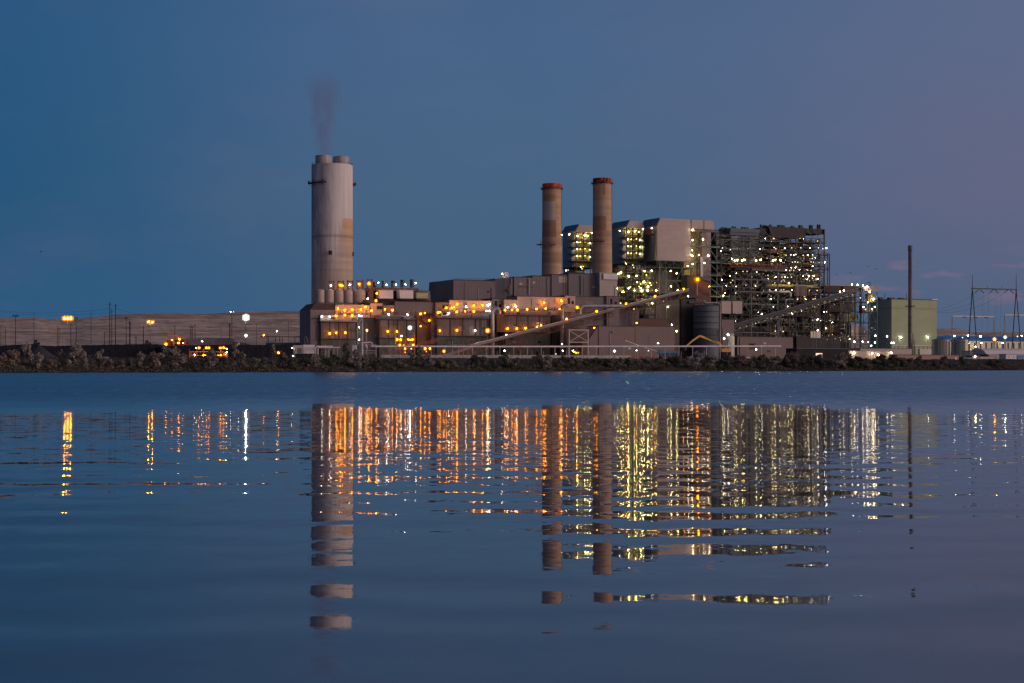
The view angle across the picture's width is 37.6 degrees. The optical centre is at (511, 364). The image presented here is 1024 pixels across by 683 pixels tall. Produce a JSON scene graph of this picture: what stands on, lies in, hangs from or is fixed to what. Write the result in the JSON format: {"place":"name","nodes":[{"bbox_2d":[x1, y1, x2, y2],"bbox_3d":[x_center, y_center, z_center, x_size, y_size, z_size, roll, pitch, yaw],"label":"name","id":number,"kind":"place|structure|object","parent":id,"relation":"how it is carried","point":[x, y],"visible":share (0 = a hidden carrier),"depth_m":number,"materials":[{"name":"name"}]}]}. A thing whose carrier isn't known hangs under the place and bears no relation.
{"place":"outdoors","nodes":[
{"label":"outdoors","id":0,"kind":"place"},
{"bbox_2d":[0,311,299,345],"bbox_3d":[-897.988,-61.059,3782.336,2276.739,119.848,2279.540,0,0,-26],"label":"hills","id":1,"kind":"structure","parent":0,"point":[269,323],"depth_m":3080.36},
{"bbox_2d":[0,370,1023,682],"bbox_3d":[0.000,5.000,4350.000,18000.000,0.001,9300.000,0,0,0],"label":"water","id":2,"kind":"structure","parent":0,"point":[510,526],"depth_m":45.96,"materials":[{"name":"liquid"}]},
{"bbox_2d":[0,357,1023,372],"bbox_3d":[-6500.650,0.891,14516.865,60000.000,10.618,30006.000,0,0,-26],"label":"ground","id":3,"kind":"structure","parent":0,"point":[615,359],"depth_m":992.76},
{"bbox_2d":[5,349,20,367],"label":"bush","id":4,"kind":"object","parent":3,"relation":"on","point":[13,355],"visible":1,"depth_m":870.54,"materials":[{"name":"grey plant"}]},
{"bbox_2d":[21,342,34,365],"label":"bush","id":5,"kind":"object","parent":3,"relation":"on","point":[30,356],"visible":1,"depth_m":875.40,"materials":[{"name":"green plant"}]},
{"bbox_2d":[31,352,43,369],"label":"bush","id":6,"kind":"object","parent":3,"relation":"on","point":[39,358],"visible":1,"depth_m":874.33,"materials":[{"name":"plant"}]},
{"bbox_2d":[23,346,55,357],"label":"coal cone","id":7,"kind":"object","parent":3,"relation":"on","point":[42,351],"visible":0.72,"depth_m":981.42,"materials":[{"name":"black stone"}]},
{"bbox_2d":[55,349,67,367],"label":"bush","id":8,"kind":"object","parent":3,"relation":"on","point":[59,354],"visible":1,"depth_m":883.20,"materials":[{"name":"green plant"}]},
{"bbox_2d":[66,342,82,367],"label":"bush","id":9,"kind":"object","parent":3,"relation":"on","point":[76,349],"visible":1,"depth_m":884.11,"materials":[{"name":"green plant"}]},
{"bbox_2d":[0,344,161,357],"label":"coal heap","id":10,"kind":"object","parent":3,"relation":"on","point":[122,351],"visible":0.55,"depth_m":1026.83,"materials":[{"name":"stone"}]},
{"bbox_2d":[92,349,108,365],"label":"bush","id":11,"kind":"object","parent":3,"relation":"on","point":[100,359],"visible":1,"depth_m":892.34,"materials":[{"name":"green plant"}]},
{"bbox_2d":[145,351,158,368],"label":"bush","id":12,"kind":"object","parent":3,"relation":"on","point":[153,357],"visible":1,"depth_m":902.48,"materials":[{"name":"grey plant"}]},
{"bbox_2d":[157,344,170,366],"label":"bush","id":13,"kind":"object","parent":3,"relation":"on","point":[164,355],"visible":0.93,"depth_m":909.00,"materials":[{"name":"plant"}]},
{"bbox_2d":[169,346,185,369],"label":"bush","id":14,"kind":"object","parent":3,"relation":"on","point":[174,354],"visible":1,"depth_m":908.63,"materials":[{"name":"plant"}]},
{"bbox_2d":[174,338,249,345],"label":"ash mound","id":15,"kind":"object","parent":3,"relation":"on","point":[212,341],"visible":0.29,"depth_m":1128.71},
{"bbox_2d":[206,348,218,366],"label":"bush","id":16,"kind":"object","parent":3,"relation":"on","point":[211,353],"visible":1,"depth_m":918.12,"materials":[{"name":"plant"}]},
{"bbox_2d":[155,344,314,357],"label":"coal heap","id":17,"kind":"object","parent":3,"relation":"on","point":[260,351],"visible":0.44,"depth_m":1038.09,"materials":[{"name":"black"}]},
{"bbox_2d":[231,340,239,366],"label":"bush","id":18,"kind":"object","parent":3,"relation":"on","point":[235,353],"visible":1,"depth_m":927.43,"materials":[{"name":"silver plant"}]},
{"bbox_2d":[278,351,287,368],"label":"bush","id":19,"kind":"object","parent":3,"relation":"on","point":[282,358],"visible":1,"depth_m":939.00,"materials":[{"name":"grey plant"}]},
{"bbox_2d":[293,345,314,357],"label":"truck","id":20,"kind":"object","parent":3,"relation":"on","point":[299,351],"visible":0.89,"depth_m":993.70,"materials":[{"name":"metal"}]},
{"bbox_2d":[300,303,334,356],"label":"filter annex","id":21,"kind":"object","parent":3,"relation":"on","point":[309,318],"visible":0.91,"depth_m":1115.54,"materials":[{"name":"metal"}]},
{"bbox_2d":[308,155,355,303],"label":"chimney","id":22,"kind":"object","parent":3,"relation":"on","point":[332,252],"visible":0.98,"depth_m":1206.28,"materials":[{"name":"concrete"}]},
{"bbox_2d":[328,354,340,367],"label":"bush","id":23,"kind":"object","parent":3,"relation":"on","point":[333,359],"visible":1,"depth_m":952.51,"materials":[{"name":"green plant"}]},
{"bbox_2d":[318,315,357,357],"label":"precipitator","id":24,"kind":"object","parent":3,"relation":"on","point":[339,324],"visible":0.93,"depth_m":1117.28,"materials":[{"name":"metal"}]},
{"bbox_2d":[315,289,324,303],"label":"storage bin","id":25,"kind":"object","parent":24,"relation":"on","point":[319,296],"visible":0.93,"depth_m":1127.56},
{"bbox_2d":[325,289,333,303],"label":"storage bin","id":26,"kind":"object","parent":24,"relation":"on","point":[329,296],"visible":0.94,"depth_m":1130.45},
{"bbox_2d":[334,289,343,303],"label":"storage bin","id":27,"kind":"object","parent":24,"relation":"on","point":[338,296],"visible":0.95,"depth_m":1133.69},
{"bbox_2d":[344,289,352,303],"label":"storage bin","id":28,"kind":"object","parent":24,"relation":"on","point":[348,296],"visible":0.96,"depth_m":1136.66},
{"bbox_2d":[315,342,376,357],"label":"pipe rack","id":29,"kind":"object","parent":3,"relation":"on","point":[353,346],"visible":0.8,"depth_m":1005.08,"materials":[{"name":"metal"}]},
{"bbox_2d":[342,341,350,365],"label":"tree","id":30,"kind":"object","parent":3,"relation":"on","point":[346,350],"visible":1,"depth_m":961.41,"materials":[{"name":"green plant"}]},
{"bbox_2d":[334,304,369,317],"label":"strip wall","id":31,"kind":"structure","parent":3,"relation":"on","point":[348,307],"depth_m":1133.13,"materials":[{"name":"concrete"}]},
{"bbox_2d":[347,348,361,367],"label":"bush","id":32,"kind":"object","parent":3,"relation":"on","point":[357,355],"visible":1,"depth_m":958.47,"materials":[{"name":"plant"}]},
{"bbox_2d":[356,318,375,357],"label":"filter annex","id":33,"kind":"object","parent":3,"relation":"on","point":[369,324],"visible":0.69,"depth_m":1135.15,"materials":[{"name":"metal"}]},
{"bbox_2d":[353,289,366,304],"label":"storage bin","id":34,"kind":"object","parent":33,"relation":"on","point":[359,296],"visible":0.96,"depth_m":1139.56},
{"bbox_2d":[367,303,382,317],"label":"strip wall","id":35,"kind":"structure","parent":3,"relation":"on","point":[377,308],"depth_m":1141.13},
{"bbox_2d":[363,289,373,303],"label":"bin duct","id":36,"kind":"object","parent":35,"relation":"on","point":[370,296],"visible":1,"depth_m":1143.96,"materials":[{"name":"metal"}]},
{"bbox_2d":[374,315,417,357],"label":"precipitator","id":37,"kind":"object","parent":3,"relation":"on","point":[392,324],"visible":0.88,"depth_m":1136.93,"materials":[{"name":"metal"}]},
{"bbox_2d":[365,287,426,299],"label":"roof deck","id":38,"kind":"structure","parent":3,"relation":"on","point":[415,290],"depth_m":1159.94,"materials":[{"name":"grey metal"}]},
{"bbox_2d":[374,299,430,304],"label":"equipment deck","id":39,"kind":"structure","parent":3,"relation":"on","point":[387,302],"depth_m":1152.82,"materials":[{"name":"grey metal"}]},
{"bbox_2d":[376,290,392,299],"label":"equipment box","id":40,"kind":"object","parent":39,"relation":"on","point":[385,295],"visible":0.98,"depth_m":1146.95,"materials":[{"name":"metal"}]},
{"bbox_2d":[396,290,412,299],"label":"equipment box","id":41,"kind":"object","parent":39,"relation":"on","point":[404,294],"visible":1,"depth_m":1154.24,"materials":[{"name":"metal"}]},
{"bbox_2d":[393,301,433,314],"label":"strip wall","id":42,"kind":"structure","parent":3,"relation":"on","point":[408,306],"depth_m":1156.05,"materials":[{"name":"metal"}]},
{"bbox_2d":[415,311,435,354],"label":"duct","id":43,"kind":"object","parent":3,"relation":"on","point":[425,332],"visible":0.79,"depth_m":1153.87,"materials":[{"name":"metal"}]},
{"bbox_2d":[434,302,448,312],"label":"strip wall","id":44,"kind":"structure","parent":3,"relation":"on","point":[439,306],"depth_m":1164.16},
{"bbox_2d":[431,313,490,354],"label":"precipitator","id":45,"kind":"object","parent":3,"relation":"on","point":[465,324],"visible":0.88,"depth_m":1160.77,"materials":[{"name":"metal"}]},
{"bbox_2d":[439,299,491,354],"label":"strip wall","id":46,"kind":"structure","parent":3,"relation":"on","point":[464,305],"depth_m":1175.40,"materials":[{"name":"orange metal"}]},
{"bbox_2d":[481,298,503,354],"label":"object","id":47,"kind":"structure","parent":3,"relation":"on","point":[497,302],"depth_m":1188.83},
{"bbox_2d":[489,306,504,354],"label":"duct","id":48,"kind":"object","parent":3,"relation":"on","point":[496,322],"visible":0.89,"depth_m":1174.10,"materials":[{"name":"grey metal"}]},
{"bbox_2d":[498,354,517,367],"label":"bush","id":49,"kind":"object","parent":3,"relation":"on","point":[507,362],"visible":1,"depth_m":1005.95,"materials":[{"name":"green plant"}]},
{"bbox_2d":[0,353,1018,371],"bbox_3d":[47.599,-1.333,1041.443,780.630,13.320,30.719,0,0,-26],"label":"undergrowth","id":50,"kind":"object","parent":3,"relation":"on","point":[534,364],"visible":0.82,"depth_m":990.42,"materials":[{"name":"green plant"}]},
{"bbox_2d":[502,299,516,310],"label":"strip wall","id":51,"kind":"structure","parent":3,"relation":"on","point":[508,303],"depth_m":1189.69,"materials":[{"name":"concrete"}]},
{"bbox_2d":[12,369,1011,372],"bbox_3d":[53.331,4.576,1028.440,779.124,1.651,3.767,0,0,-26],"label":"shore rocks","id":52,"kind":"object","parent":3,"relation":"on","point":[537,370],"visible":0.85,"depth_m":1002.06,"materials":[{"name":"stone"}]},
{"bbox_2d":[429,273,595,301],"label":"duct building","id":53,"kind":"structure","parent":3,"relation":"on","point":[576,284],"depth_m":1226.43,"materials":[{"name":"metal"}]},
{"bbox_2d":[498,311,552,358],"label":"precipitator","id":54,"kind":"object","parent":3,"relation":"on","point":[520,320],"visible":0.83,"depth_m":1185.94,"materials":[{"name":"metal"}]},
{"bbox_2d":[506,296,564,314],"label":"strip wall","id":55,"kind":"structure","parent":3,"relation":"on","point":[529,302],"depth_m":1201.22,"materials":[{"name":"metal"}]},
{"bbox_2d":[536,183,562,274],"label":"chimney","id":56,"kind":"object","parent":3,"relation":"on","point":[551,244],"visible":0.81,"depth_m":1271.97,"materials":[{"name":"concrete"}]},
{"bbox_2d":[550,315,559,354],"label":"filter annex","id":57,"kind":"object","parent":3,"relation":"on","point":[554,338],"visible":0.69,"depth_m":1201.84,"materials":[{"name":"metal"}]},
{"bbox_2d":[381,350,738,358],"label":"pipe rail","id":58,"kind":"object","parent":3,"relation":"on","point":[515,356],"visible":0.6,"depth_m":1062.63,"materials":[{"name":"metal"}]},
{"bbox_2d":[560,303,567,354],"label":"duct","id":59,"kind":"object","parent":3,"relation":"on","point":[563,306],"visible":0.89,"depth_m":1197.58,"materials":[{"name":"metal"}]},
{"bbox_2d":[553,295,575,311],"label":"strip wall","id":60,"kind":"structure","parent":3,"relation":"on","point":[570,300],"depth_m":1212.24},
{"bbox_2d":[370,345,780,358],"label":"pipeline","id":61,"kind":"object","parent":3,"relation":"on","point":[588,346],"visible":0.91,"depth_m":1083.45,"materials":[{"name":"metal"}]},
{"bbox_2d":[566,329,588,354],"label":"steel portal","id":62,"kind":"object","parent":3,"relation":"on","point":[574,337],"visible":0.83,"depth_m":1159.47,"materials":[{"name":"metal"}]},
{"bbox_2d":[468,288,688,358],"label":"conveyor","id":63,"kind":"object","parent":3,"relation":"on","point":[564,322],"visible":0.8,"depth_m":1198.01,"materials":[{"name":"metal"}]},
{"bbox_2d":[564,312,592,354],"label":"filter annex","id":64,"kind":"object","parent":3,"relation":"on","point":[568,315],"visible":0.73,"depth_m":1208.56,"materials":[{"name":"grey metal"}]},
{"bbox_2d":[578,304,623,313],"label":"duct","id":65,"kind":"object","parent":64,"relation":"on","point":[581,307],"visible":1,"depth_m":1209.56,"materials":[{"name":"metal"}]},
{"bbox_2d":[575,296,604,325],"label":"strip wall","id":66,"kind":"structure","parent":3,"relation":"on","point":[580,300],"depth_m":1224.83,"materials":[{"name":"metal"}]},
{"bbox_2d":[591,178,612,272],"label":"chimney","id":67,"kind":"object","parent":3,"relation":"on","point":[602,243],"visible":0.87,"depth_m":1281.77,"materials":[{"name":"concrete"}]},
{"bbox_2d":[590,272,617,296],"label":"duct house","id":68,"kind":"structure","parent":3,"relation":"on","point":[606,284],"depth_m":1253.44,"materials":[{"name":"metal"}]},
{"bbox_2d":[598,296,619,325],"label":"strip wall","id":69,"kind":"structure","parent":3,"relation":"on","point":[612,321],"depth_m":1230.24,"materials":[{"name":"metal"}]},
{"bbox_2d":[586,326,634,358],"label":"long shed","id":70,"kind":"structure","parent":3,"relation":"on","point":[608,335],"depth_m":1182.47,"materials":[{"name":"metal"}]},
{"bbox_2d":[619,310,638,325],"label":"block","id":71,"kind":"structure","parent":3,"relation":"on","point":[625,318],"depth_m":1253.45,"materials":[{"name":"metal"}]},
{"bbox_2d":[612,220,646,317],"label":"boiler house","id":72,"kind":"structure","parent":3,"relation":"on","point":[628,248],"depth_m":1350.56,"materials":[{"name":"metal"}]},
{"bbox_2d":[612,265,655,318],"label":"boiler steelwork","id":73,"kind":"object","parent":3,"relation":"on","point":[624,282],"visible":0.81,"depth_m":1343.67,"materials":[{"name":"metal"}]},
{"bbox_2d":[624,340,677,358],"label":"boom lift","id":74,"kind":"object","parent":3,"relation":"on","point":[663,354],"visible":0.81,"depth_m":1122.13,"materials":[{"name":"blue paint"}]},
{"bbox_2d":[639,318,667,325],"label":"block","id":75,"kind":"structure","parent":3,"relation":"on","point":[651,322],"depth_m":1269.98,"materials":[{"name":"orange metal"}]},
{"bbox_2d":[635,326,674,358],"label":"long shed","id":76,"kind":"structure","parent":3,"relation":"on","point":[654,335],"depth_m":1203.39,"materials":[{"name":"grey metal"}]},
{"bbox_2d":[690,351,702,366],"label":"bush","id":77,"kind":"object","parent":3,"relation":"on","point":[697,356],"visible":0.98,"depth_m":1069.95,"materials":[{"name":"plant"}]},
{"bbox_2d":[692,303,719,357],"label":"silo","id":78,"kind":"object","parent":3,"relation":"on","point":[706,320],"visible":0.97,"depth_m":1281.36,"materials":[{"name":"metal"}]},
{"bbox_2d":[684,335,730,358],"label":"excavator","id":79,"kind":"object","parent":3,"relation":"on","point":[723,352],"visible":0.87,"depth_m":1155.66,"materials":[{"name":"yellow paint"}]},
{"bbox_2d":[703,300,720,348],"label":"downcomer pipe","id":80,"kind":"object","parent":3,"relation":"on","point":[719,318],"visible":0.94,"depth_m":1289.28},
{"bbox_2d":[718,300,730,318],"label":"hanging box","id":81,"kind":"object","parent":3,"relation":"on","point":[725,306],"visible":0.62,"depth_m":1356.74,"materials":[{"name":"metal"}]},
{"bbox_2d":[721,319,733,348],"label":"pump house","id":82,"kind":"structure","parent":3,"relation":"on","point":[727,326],"depth_m":1314.21,"materials":[{"name":"metal"}]},
{"bbox_2d":[730,300,741,332],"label":"hanging box","id":83,"kind":"object","parent":3,"relation":"on","point":[736,306],"visible":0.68,"depth_m":1362.26,"materials":[{"name":"metal"}]},
{"bbox_2d":[730,355,746,366],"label":"bush","id":84,"kind":"object","parent":3,"relation":"on","point":[739,358],"visible":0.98,"depth_m":1086.75,"materials":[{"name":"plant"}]},
{"bbox_2d":[734,336,792,358],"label":"building","id":85,"kind":"structure","parent":3,"relation":"on","point":[784,343],"depth_m":1324.65,"materials":[{"name":"grey metal"}]},
{"bbox_2d":[756,354,770,367],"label":"bush","id":86,"kind":"object","parent":3,"relation":"on","point":[761,359],"visible":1,"depth_m":1092.21,"materials":[{"name":"green plant"}]},
{"bbox_2d":[711,224,839,347],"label":"boiler steelwork","id":87,"kind":"object","parent":3,"relation":"on","point":[746,244],"visible":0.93,"depth_m":1403.47,"materials":[{"name":"metal"}]},
{"bbox_2d":[182,238,1017,354],"bbox_3d":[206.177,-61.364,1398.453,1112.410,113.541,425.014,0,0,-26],"label":"lamps","id":88,"kind":"object","parent":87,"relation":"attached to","point":[664,290],"visible":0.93,"depth_m":1394.29,"materials":[{"name":"white"}]},
{"bbox_2d":[734,287,862,350],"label":"conveyor","id":89,"kind":"object","parent":3,"relation":"on","point":[793,308],"visible":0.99,"depth_m":1377.87,"materials":[{"name":"metal"}]},
{"bbox_2d":[785,348,848,358],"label":"shed","id":90,"kind":"structure","parent":3,"relation":"on","point":[828,353],"depth_m":1186.57,"materials":[{"name":"metal"}]},
{"bbox_2d":[814,285,864,350],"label":"boiler steelwork","id":91,"kind":"object","parent":3,"relation":"on","point":[838,309],"visible":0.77,"depth_m":1452.72,"materials":[{"name":"metal"}]},
{"bbox_2d":[854,282,877,347],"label":"conveyor head tower","id":92,"kind":"structure","parent":3,"relation":"on","point":[868,298],"depth_m":1426.40,"materials":[{"name":"metal"}]},
{"bbox_2d":[849,351,892,358],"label":"shed","id":93,"kind":"structure","parent":3,"relation":"on","point":[865,354],"depth_m":1209.24,"materials":[{"name":"metal"}]},
{"bbox_2d":[850,348,911,354],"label":"shed","id":94,"kind":"structure","parent":3,"relation":"on","point":[902,351],"depth_m":1245.11,"materials":[{"name":"metal"}]},
{"bbox_2d":[870,293,936,354],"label":"green building","id":95,"kind":"structure","parent":3,"relation":"on","point":[892,319],"depth_m":1484.56,"materials":[{"name":"metal"}]},
{"bbox_2d":[905,245,914,354],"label":"slim chimney","id":96,"kind":"object","parent":3,"relation":"on","point":[909,305],"visible":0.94,"depth_m":1413.90,"materials":[{"name":"metal"}]},
{"bbox_2d":[894,345,931,354],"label":"pipe rack","id":97,"kind":"object","parent":3,"relation":"on","point":[923,351],"visible":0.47,"depth_m":1430.46,"materials":[{"name":"metal"}]},
{"bbox_2d":[889,355,958,359],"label":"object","id":98,"kind":"structure","parent":3,"relation":"on","point":[925,357],"depth_m":1207.88,"materials":[{"name":"brick"}]},
{"bbox_2d":[932,338,949,354],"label":"storage tank","id":99,"kind":"object","parent":3,"relation":"on","point":[940,346],"visible":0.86,"depth_m":1398.66,"materials":[{"name":"metal"}]},
{"bbox_2d":[951,338,967,356],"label":"storage tank","id":100,"kind":"object","parent":3,"relation":"on","point":[959,346],"visible":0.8,"depth_m":1396.36,"materials":[{"name":"metal"}]},
{"bbox_2d":[937,336,1023,354],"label":"depot","id":101,"kind":"structure","parent":3,"relation":"on","point":[984,341],"depth_m":1817.86,"materials":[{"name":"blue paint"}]},
{"bbox_2d":[968,275,1021,350],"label":"line gantry","id":102,"kind":"object","parent":3,"relation":"on","point":[992,289],"visible":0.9,"depth_m":1524.66,"materials":[{"name":"metal"}]},
{"bbox_2d":[972,348,1023,358],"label":"gable hall","id":103,"kind":"structure","parent":3,"relation":"on","point":[995,352],"depth_m":1316.05,"materials":[{"name":"white metal"}]},
{"bbox_2d":[0,0,1023,331],"label":"sky","id":104,"kind":"structure","parent":0,"point":[157,156],"materials":[{"name":"blue"}]},
{"bbox_2d":[562,224,592,272],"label":"boiler house","id":105,"kind":"structure","parent":0,"point":[577,246],"depth_m":1329.37,"materials":[{"name":"metal"}]},
{"bbox_2d":[640,218,722,355],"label":"boiler house","id":106,"kind":"structure","parent":0,"point":[672,244],"depth_m":1362.30,"materials":[{"name":"grey metal"}]},
{"bbox_2d":[679,275,712,357],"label":"transfer tower","id":107,"kind":"structure","parent":0,"point":[699,292],"depth_m":1300.49,"materials":[{"name":"metal"}]},
{"bbox_2d":[727,335,733,356],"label":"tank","id":108,"kind":"object","parent":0,"point":[730,340],"visible":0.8,"depth_m":1253.75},
{"bbox_2d":[851,328,1023,347],"bbox_3d":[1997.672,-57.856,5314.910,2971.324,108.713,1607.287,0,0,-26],"label":"ridge","id":109,"kind":"structure","parent":0,"point":[947,332],"depth_m":4499.68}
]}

